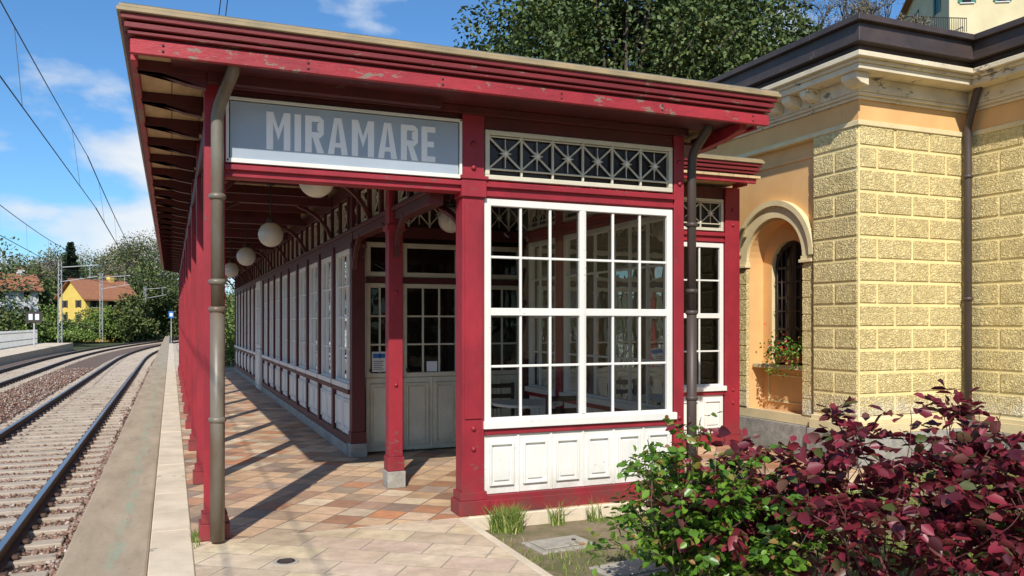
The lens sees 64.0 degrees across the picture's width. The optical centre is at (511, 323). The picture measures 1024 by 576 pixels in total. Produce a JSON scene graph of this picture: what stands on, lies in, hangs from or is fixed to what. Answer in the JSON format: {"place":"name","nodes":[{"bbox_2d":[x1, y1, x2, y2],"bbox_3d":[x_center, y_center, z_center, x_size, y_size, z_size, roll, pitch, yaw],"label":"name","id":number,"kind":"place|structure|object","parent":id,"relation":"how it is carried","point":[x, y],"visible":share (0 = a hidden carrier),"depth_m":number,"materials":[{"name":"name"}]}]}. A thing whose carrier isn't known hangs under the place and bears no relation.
{"place":"outdoors","nodes":[
{"label":"outdoors","id":0,"kind":"place"},
{"bbox_2d":[0,341,178,575],"bbox_3d":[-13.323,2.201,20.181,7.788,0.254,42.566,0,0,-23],"label":"ballast gravel","id":1,"kind":"structure","parent":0,"point":[53,565],"depth_m":13.05,"materials":[{"name":"grey gravel"}]},
{"bbox_2d":[0,342,178,575],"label":"railway track","id":2,"kind":"structure","parent":1,"relation":"on","point":[47,494],"depth_m":14.82,"materials":[{"name":"steel"},{"name":"concrete"},{"name":"gravel"}]},
{"bbox_2d":[0,338,178,393],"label":"railway track","id":3,"kind":"structure","parent":1,"relation":"on","point":[34,369],"depth_m":43.70,"materials":[{"name":"steel"},{"name":"concrete"},{"name":"gravel"}]},
{"bbox_2d":[52,296,233,352],"bbox_3d":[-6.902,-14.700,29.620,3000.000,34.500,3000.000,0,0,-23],"label":"ground","id":4,"kind":"structure","parent":0,"point":[83,345],"depth_m":98.42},
{"bbox_2d":[0,291,37,317],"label":"house wall","id":5,"kind":"structure","parent":4,"relation":"on","point":[29,303],"depth_m":98.78,"materials":[{"name":"white paint"}]},
{"bbox_2d":[0,291,29,312],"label":"dark window glass","id":6,"kind":"object","parent":5,"relation":"attached to","point":[28,308],"visible":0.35,"depth_m":99.16,"materials":[{"name":"black glass"}]},
{"bbox_2d":[6,291,32,311],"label":"shutters galvanised steel","id":7,"kind":"object","parent":5,"relation":"attached to","point":[31,296],"visible":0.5,"depth_m":98.96,"materials":[{"name":"grey metal"}]},
{"bbox_2d":[0,273,43,291],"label":"roof terracotta","id":8,"kind":"object","parent":5,"relation":"on","point":[34,287],"visible":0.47,"depth_m":99.64,"materials":[{"name":"orange tile"}]},
{"bbox_2d":[0,343,72,365],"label":"platform","id":9,"kind":"structure","parent":4,"relation":"on","point":[8,355],"depth_m":57.98,"materials":[{"name":"concrete"}]},
{"bbox_2d":[0,330,37,347],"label":"fence","id":10,"kind":"object","parent":9,"relation":"on","point":[15,338],"visible":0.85,"depth_m":66.34,"materials":[{"name":"white concrete"}]},
{"bbox_2d":[26,311,41,347],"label":"trackside board","id":11,"kind":"object","parent":9,"relation":"on","point":[33,317],"visible":0.91,"depth_m":61.99,"materials":[{"name":"metal"}]},
{"bbox_2d":[0,304,121,342],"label":"lineside shrubs","id":12,"kind":"object","parent":4,"relation":"on","point":[70,334],"visible":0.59,"depth_m":91.08,"materials":[{"name":"green plant"}]},
{"bbox_2d":[53,241,83,308],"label":"conifer tree","id":13,"kind":"object","parent":4,"relation":"on","point":[71,259],"visible":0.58,"depth_m":149.40,"materials":[{"name":"green plant"}]},
{"bbox_2d":[58,262,96,342],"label":"catenary pole","id":14,"kind":"object","parent":4,"relation":"on","point":[61,317],"visible":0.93,"depth_m":78.89,"materials":[{"name":"metal"}]},
{"bbox_2d":[0,0,230,303],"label":"overhead wires","id":15,"kind":"object","parent":14,"relation":"attached to","point":[163,283],"visible":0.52,"depth_m":25.93,"materials":[{"name":"grey metal"}]},
{"bbox_2d":[0,230,176,285],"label":"distant brown trees","id":16,"kind":"object","parent":4,"relation":"on","point":[43,266],"visible":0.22,"depth_m":158.91,"materials":[{"name":"plant"}]},
{"bbox_2d":[59,297,122,341],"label":"house wall","id":17,"kind":"structure","parent":4,"relation":"on","point":[71,309],"depth_m":110.72,"materials":[{"name":"yellow paint"}]},
{"bbox_2d":[60,282,80,297],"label":"gable","id":18,"kind":"structure","parent":17,"relation":"on","point":[70,291],"depth_m":110.83,"materials":[{"name":"yellow paint"}]},
{"bbox_2d":[62,300,115,320],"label":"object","id":19,"kind":"object","parent":17,"relation":"attached to","point":[80,306],"visible":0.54,"depth_m":110.77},
{"bbox_2d":[64,300,113,320],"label":"dark window glass","id":20,"kind":"object","parent":17,"relation":"on","point":[94,303],"visible":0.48,"depth_m":110.44,"materials":[{"name":"black glass"}]},
{"bbox_2d":[54,278,140,300],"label":"roof terracotta","id":21,"kind":"object","parent":17,"relation":"on","point":[88,289],"visible":0.65,"depth_m":112.03,"materials":[{"name":"orange tile"}]},
{"bbox_2d":[106,276,113,281],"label":"chimney","id":22,"kind":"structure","parent":21,"relation":"on","point":[109,278],"depth_m":115.35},
{"bbox_2d":[55,336,169,575],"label":"platform edge","id":23,"kind":"object","parent":4,"relation":"on","point":[112,535],"visible":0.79,"depth_m":7.33,"materials":[{"name":"concrete"}]},
{"bbox_2d":[99,273,129,341],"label":"catenary pole","id":24,"kind":"object","parent":4,"relation":"on","point":[102,277],"visible":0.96,"depth_m":99.89,"materials":[{"name":"metal"}]},
{"bbox_2d":[0,232,234,343],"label":"distant trees","id":25,"kind":"object","parent":4,"relation":"on","point":[145,317],"visible":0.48,"depth_m":130.65,"materials":[{"name":"green plant"}]},
{"bbox_2d":[147,343,195,575],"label":"platform kerb","id":26,"kind":"structure","parent":4,"relation":"on","point":[171,550],"depth_m":7.30,"materials":[{"name":"stone"}]},
{"bbox_2d":[169,311,173,350],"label":"platform blue sign","id":27,"kind":"object","parent":26,"relation":"on","point":[171,314],"visible":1,"depth_m":48.02,"materials":[{"name":"metal"}]},
{"bbox_2d":[225,300,234,366],"bbox_3d":[-8.888,0.582,32.674,7.446,3.503,4.510,0,0,-23],"label":"hedge","id":28,"kind":"object","parent":4,"relation":"on","point":[229,353],"visible":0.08,"depth_m":30.80,"materials":[{"name":"green plant"}]},
{"bbox_2d":[591,0,822,79],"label":"holm oak tree","id":29,"kind":"object","parent":4,"relation":"on","point":[791,37],"visible":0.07,"depth_m":32.68,"materials":[{"name":"green plant"}]},
{"bbox_2d":[709,14,802,52],"bbox_3d":[11.302,-8.779,39.183,8.799,11.355,9.040,0,0,-23],"label":"holm oak tree","id":30,"kind":"object","parent":4,"relation":"on","point":[775,33],"depth_m":37.48,"materials":[{"name":"green plant"}]},
{"bbox_2d":[777,0,845,29],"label":"bare tree","id":31,"kind":"object","parent":4,"relation":"on","point":[818,8],"visible":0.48,"depth_m":59.30,"materials":[{"name":"brown plant"}]},
{"bbox_2d":[786,11,848,33],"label":"bare tree","id":32,"kind":"object","parent":4,"relation":"on","point":[828,20],"visible":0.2,"depth_m":49.24,"materials":[{"name":"brown plant"}]},
{"bbox_2d":[821,0,890,18],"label":"bare tree","id":33,"kind":"object","parent":4,"relation":"on","point":[858,10],"visible":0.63,"depth_m":48.90,"materials":[{"name":"brown plant"}]},
{"bbox_2d":[832,0,883,19],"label":"bare tree","id":34,"kind":"object","parent":4,"relation":"on","point":[839,2],"visible":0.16,"depth_m":61.83,"materials":[{"name":"brown plant"}]},
{"bbox_2d":[851,0,902,17],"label":"bare tree","id":35,"kind":"object","parent":4,"relation":"on","point":[887,4],"visible":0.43,"depth_m":53.67,"materials":[{"name":"brown plant"}]},
{"bbox_2d":[896,11,936,25],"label":"bare tree","id":36,"kind":"object","parent":4,"relation":"on","point":[917,19],"visible":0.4,"depth_m":48.63,"materials":[{"name":"brown plant"}]},
{"bbox_2d":[897,0,1023,33],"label":"hillside villa","id":37,"kind":"object","parent":4,"relation":"on","point":[981,15],"visible":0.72,"depth_m":58.45,"materials":[{"name":"ceramic"}]},
{"bbox_2d":[901,16,966,32],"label":"terrace railing","id":38,"kind":"object","parent":37,"relation":"attached to","point":[947,22],"visible":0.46,"depth_m":57.41,"materials":[{"name":"metal"}]},
{"bbox_2d":[914,0,1006,18],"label":"window shutters","id":39,"kind":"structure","parent":37,"relation":"in","point":[936,1],"depth_m":60.49,"materials":[{"name":"black"}]},
{"bbox_2d":[173,344,234,370],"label":"platform paving","id":40,"kind":"structure","parent":0,"point":[176,351],"depth_m":36.73,"materials":[{"name":"stone"}]},
{"bbox_2d":[193,518,541,575],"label":"paving","id":41,"kind":"structure","parent":0,"point":[450,547],"depth_m":5.70,"materials":[{"name":"stone"}]},
{"bbox_2d":[189,528,200,548],"bbox_3d":[-2.343,1.570,6.044,0.111,0.060,0.634,0,0,-21],"label":"grass tuft","id":42,"kind":"object","parent":41,"relation":"on","point":[195,539],"visible":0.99,"depth_m":6.03,"materials":[{"name":"green plant"}]},
{"bbox_2d":[273,558,298,565],"bbox_3d":[-1.514,1.599,5.489,0.170,0.023,0.170,0,0,-23],"label":"drain cover","id":43,"kind":"object","parent":41,"relation":"on","point":[285,561],"visible":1,"depth_m":5.46,"materials":[{"name":"metal"}]},
{"bbox_2d":[458,518,552,575],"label":"paving kerb","id":44,"kind":"structure","parent":41,"relation":"on","point":[520,557],"depth_m":5.81,"materials":[{"name":"stone"}]},
{"bbox_2d":[0,0,904,294],"label":"sky","id":45,"kind":"structure","parent":0,"point":[76,46],"materials":[{"name":"blue"}]},
{"bbox_2d":[176,370,872,543],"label":"canopy floor","id":46,"kind":"structure","parent":0,"point":[286,472],"depth_m":8.45,"materials":[{"name":"tile"}]},
{"bbox_2d":[116,2,780,541],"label":"glazed station pavilion","id":47,"kind":"structure","parent":46,"relation":"on","point":[386,314],"depth_m":7.64,"materials":[{"name":"red paint"}]},
{"bbox_2d":[208,65,240,542],"bbox_3d":[-2.074,-0.146,5.868,0.123,3.452,0.530,0,0,-38],"label":"drainpipe","id":48,"kind":"object","parent":47,"relation":"attached to","point":[217,310],"visible":0.98,"depth_m":5.91,"materials":[{"name":"metal"}]},
{"bbox_2d":[225,239,238,276],"bbox_3d":[-5.685,-1.315,16.589,0.300,0.770,0.300,0,0,-23],"label":"globe lamp","id":49,"kind":"object","parent":47,"relation":"hanging from","point":[231,268],"visible":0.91,"depth_m":16.50,"materials":[{"name":"white glass"}]},
{"bbox_2d":[236,224,255,265],"bbox_3d":[-4.303,-1.315,13.264,0.300,0.770,0.300,0,0,-23],"label":"globe lamp","id":50,"kind":"object","parent":47,"relation":"hanging from","point":[245,255],"visible":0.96,"depth_m":13.17,"materials":[{"name":"white glass"}]},
{"bbox_2d":[258,183,282,246],"bbox_3d":[-2.940,-1.315,9.987,0.300,0.770,0.300,0,0,-23],"label":"globe lamp","id":51,"kind":"object","parent":47,"relation":"hanging from","point":[270,232],"visible":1,"depth_m":9.89,"materials":[{"name":"white glass"}]},
{"bbox_2d":[299,184,332,197],"bbox_3d":[-1.635,-1.375,6.847,0.300,0.650,0.300,0,0,-23],"label":"globe lamp","id":52,"kind":"object","parent":47,"relation":"hanging from","point":[315,191],"visible":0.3,"depth_m":6.77,"materials":[{"name":"white glass"}]},
{"bbox_2d":[226,96,461,178],"bbox_3d":[-1.275,-1.445,6.455,1.853,0.490,0.058,0,0,-23],"label":"station name sign","id":53,"kind":"object","parent":47,"relation":"attached to","point":[296,135],"visible":0.92,"depth_m":6.42,"materials":[{"name":"grey metal"}]},
{"bbox_2d":[438,194,455,232],"bbox_3d":[-0.694,-1.365,9.351,0.300,0.670,0.300,0,0,-23],"label":"globe lamp","id":54,"kind":"object","parent":47,"relation":"hanging from","point":[446,223],"visible":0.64,"depth_m":9.26,"materials":[{"name":"white glass"}]},
{"bbox_2d":[258,220,662,405],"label":"window muntins","id":55,"kind":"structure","parent":47,"relation":"in","point":[655,229],"depth_m":9.06,"materials":[{"name":"white wood"}]},
{"bbox_2d":[489,137,718,227],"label":"lattice transom","id":56,"kind":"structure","parent":47,"relation":"in","point":[494,150],"depth_m":7.33,"materials":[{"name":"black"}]},
{"bbox_2d":[684,125,712,480],"bbox_3d":[1.711,-0.072,7.631,0.114,3.585,0.421,0,0,-34],"label":"drainpipe","id":57,"kind":"object","parent":47,"relation":"attached to","point":[691,311],"visible":0.81,"depth_m":7.64,"materials":[{"name":"grey metal"}]},
{"bbox_2d":[491,382,514,415],"bbox_3d":[-0.085,1.150,9.451,0.400,0.900,0.418,0,0,-23],"label":"wooden chair","id":58,"kind":"object","parent":46,"relation":"on","point":[511,385],"visible":0.22,"depth_m":9.65,"materials":[{"name":"brown wood"}]},
{"bbox_2d":[492,399,562,414],"bbox_3d":[0.168,1.225,8.842,0.760,0.750,0.760,0,0,-23],"label":"waiting room table","id":59,"kind":"object","parent":46,"relation":"on","point":[527,404],"visible":0.52,"depth_m":8.68,"materials":[{"name":"white paint"}]},
{"bbox_2d":[545,395,576,413],"bbox_3d":[0.440,1.150,8.188,0.400,0.900,0.418,0,0,-23],"label":"wooden chair","id":60,"kind":"object","parent":46,"relation":"on","point":[563,410],"visible":0.06,"depth_m":7.99,"materials":[{"name":"brown wood"}]},
{"bbox_2d":[485,0,790,80],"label":"holm oak tree","id":61,"kind":"object","parent":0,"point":[678,62],"visible":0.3,"depth_m":30.14,"materials":[{"name":"green plant"}]},
{"bbox_2d":[484,464,1023,575],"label":"lawn","id":62,"kind":"structure","parent":0,"point":[545,531],"depth_m":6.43,"materials":[{"name":"plant"}]},
{"bbox_2d":[481,493,603,534],"bbox_3d":[0.305,1.600,6.870,1.252,0.240,0.607,0,0,-23],"label":"grass tuft","id":63,"kind":"object","parent":62,"relation":"on","point":[507,522],"visible":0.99,"depth_m":6.75,"materials":[{"name":"green plant"}]},
{"bbox_2d":[451,0,651,68],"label":"holm oak tree","id":64,"kind":"object","parent":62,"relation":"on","point":[493,28],"visible":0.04,"depth_m":33.46,"materials":[{"name":"green plant"}]},
{"bbox_2d":[521,535,592,554],"bbox_3d":[0.371,1.725,6.349,0.500,0.080,0.340,0,0,-28],"label":"concrete manhole cover","id":65,"kind":"object","parent":62,"relation":"on","point":[557,544],"visible":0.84,"depth_m":6.29,"materials":[{"name":"concrete"}]},
{"bbox_2d":[463,501,659,529],"bbox_3d":[1.218,1.752,8.957,1.936,0.297,5.359,0,0,23],"label":"pavilion footing","id":66,"kind":"object","parent":62,"relation":"on","point":[538,517],"visible":0.08,"depth_m":7.09,"materials":[{"name":"stone"}]},
{"bbox_2d":[589,558,671,575],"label":"concrete manhole cover","id":67,"kind":"object","parent":62,"relation":"on","point":[624,568],"visible":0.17,"depth_m":5.66,"materials":[{"name":"concrete"}]},
{"bbox_2d":[628,451,775,575],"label":"green rose bush","id":68,"kind":"object","parent":62,"relation":"on","point":[750,543],"visible":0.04,"depth_m":4.92,"materials":[{"name":"green plant"}]},
{"bbox_2d":[579,411,834,575],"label":"green rose bush","id":69,"kind":"object","parent":62,"relation":"on","point":[660,545],"visible":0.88,"depth_m":4.60,"materials":[{"name":"green plant"}]},
{"bbox_2d":[645,396,919,575],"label":"purple leaved rose bush","id":70,"kind":"object","parent":62,"relation":"on","point":[854,510],"visible":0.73,"depth_m":4.50,"materials":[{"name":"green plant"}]},
{"bbox_2d":[738,379,1023,575],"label":"purple leaved rose bush","id":71,"kind":"object","parent":62,"relation":"on","point":[934,549],"visible":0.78,"depth_m":4.54,"materials":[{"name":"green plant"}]},
{"bbox_2d":[740,415,1023,468],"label":"plinth stone","id":72,"kind":"object","parent":62,"relation":"on","point":[771,432],"visible":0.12,"depth_m":10.42,"materials":[{"name":"grey stone"}]},
{"bbox_2d":[727,140,813,414],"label":"wall","id":73,"kind":"structure","parent":72,"relation":"on","point":[791,182],"depth_m":11.28,"materials":[{"name":"orange paint"}]},
{"bbox_2d":[740,200,813,363],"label":"arch moulding","id":74,"kind":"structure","parent":73,"relation":"attached to","point":[793,215],"depth_m":11.04,"materials":[{"name":"beige stone"}]},
{"bbox_2d":[753,362,801,370],"bbox_3d":[3.676,0.580,11.005,0.260,0.060,1.040,0,0,-23],"label":"window sill","id":75,"kind":"structure","parent":73,"relation":"attached to","point":[769,365],"depth_m":11.00,"materials":[{"name":"beige stone"}]},
{"bbox_2d":[760,323,802,376],"bbox_3d":[3.548,0.350,10.737,0.503,0.717,0.776,0,0,-23],"label":"window flower box","id":76,"kind":"object","parent":73,"relation":"attached to","point":[780,356],"visible":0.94,"depth_m":10.75,"materials":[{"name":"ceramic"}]},
{"bbox_2d":[758,154,813,399],"bbox_3d":[3.489,-0.480,10.992,0.024,3.280,1.580,0,0,-23],"label":"wall corner trim","id":77,"kind":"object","parent":73,"relation":"attached to","point":[788,162],"visible":0.47,"depth_m":10.29,"materials":[{"name":"orange paint"}]},
{"bbox_2d":[775,240,800,268],"bbox_3d":[3.815,-0.943,11.063,0.040,0.365,0.730,0,0,-23],"label":"window arch frame","id":78,"kind":"object","parent":73,"relation":"attached to","point":[784,250],"visible":0.52,"depth_m":11.25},
{"bbox_2d":[774,280,802,341],"bbox_3d":[3.759,-0.160,11.040,0.010,0.820,0.660,0,0,-23],"label":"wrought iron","id":79,"kind":"object","parent":73,"relation":"attached to","point":[788,311],"visible":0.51,"depth_m":11.08,"materials":[{"name":"black metal"}]},
{"bbox_2d":[777,242,800,353],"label":"window bars","id":80,"kind":"object","parent":73,"relation":"attached to","point":[790,294],"visible":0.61,"depth_m":11.04,"materials":[{"name":"metal"}]},
{"bbox_2d":[776,245,802,352],"bbox_3d":[3.815,-0.271,11.063,0.040,1.618,0.720,0,0,-23],"label":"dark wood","id":81,"kind":"object","parent":73,"relation":"on","point":[793,293],"visible":0.34,"depth_m":11.07,"materials":[{"name":"brown wood"}]},
{"bbox_2d":[780,245,802,353],"bbox_3d":[3.861,-0.300,11.082,0.001,1.680,0.740,0,0,-23],"label":"window frame","id":82,"kind":"object","parent":81,"relation":"in","point":[788,292],"visible":0.2,"depth_m":11.24,"materials":[{"name":"brown wood"}]},
{"bbox_2d":[740,125,1023,420],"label":"dressed stone margin","id":83,"kind":"object","parent":72,"relation":"on","point":[858,304],"visible":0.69,"depth_m":9.80,"materials":[{"name":"beige stone"}]},
{"bbox_2d":[728,49,1023,141],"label":"pale cornice stone","id":84,"kind":"object","parent":83,"relation":"on","point":[905,81],"visible":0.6,"depth_m":9.62,"materials":[{"name":"beige stone"}]},
{"bbox_2d":[764,71,868,116],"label":"cornice brackets","id":85,"kind":"object","parent":84,"relation":"attached to","point":[854,80],"visible":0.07,"depth_m":9.92,"materials":[{"name":"beige stone"}]},
{"bbox_2d":[707,12,1023,88],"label":"roof gutter","id":86,"kind":"object","parent":84,"relation":"on","point":[868,32],"visible":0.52,"depth_m":9.39,"materials":[{"name":"brown metal"}]},
{"bbox_2d":[740,125,1023,415],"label":"block rusticated stone","id":87,"kind":"object","parent":83,"relation":"on","point":[919,272],"visible":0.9,"depth_m":9.82,"materials":[{"name":"beige stone"}]},
{"bbox_2d":[734,119,1023,157],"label":"architrave moulding","id":88,"kind":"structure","parent":87,"relation":"on","point":[784,144],"depth_m":9.94,"materials":[{"name":"beige stone"}]},
{"bbox_2d":[703,99,1023,155],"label":"frieze","id":89,"kind":"object","parent":88,"relation":"on","point":[902,115],"visible":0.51,"depth_m":9.95,"materials":[{"name":"orange paint"}]},
{"bbox_2d":[740,255,1023,434],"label":"cream stone trim","id":90,"kind":"structure","parent":72,"relation":"on","point":[1010,426],"depth_m":10.02,"materials":[{"name":"beige stone"}]},
{"bbox_2d":[963,87,981,429],"bbox_3d":[5.605,-0.724,9.901,0.115,4.887,0.434,0,0,-3],"label":"drainpipe","id":91,"kind":"object","parent":90,"relation":"attached to","point":[967,178],"visible":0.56,"depth_m":10.02,"materials":[{"name":"brown metal"}]},
{"bbox_2d":[901,426,1023,575],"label":"purple leaved rose bush","id":92,"kind":"object","parent":62,"relation":"on","point":[995,563],"visible":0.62,"depth_m":4.40,"materials":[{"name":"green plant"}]}
]}

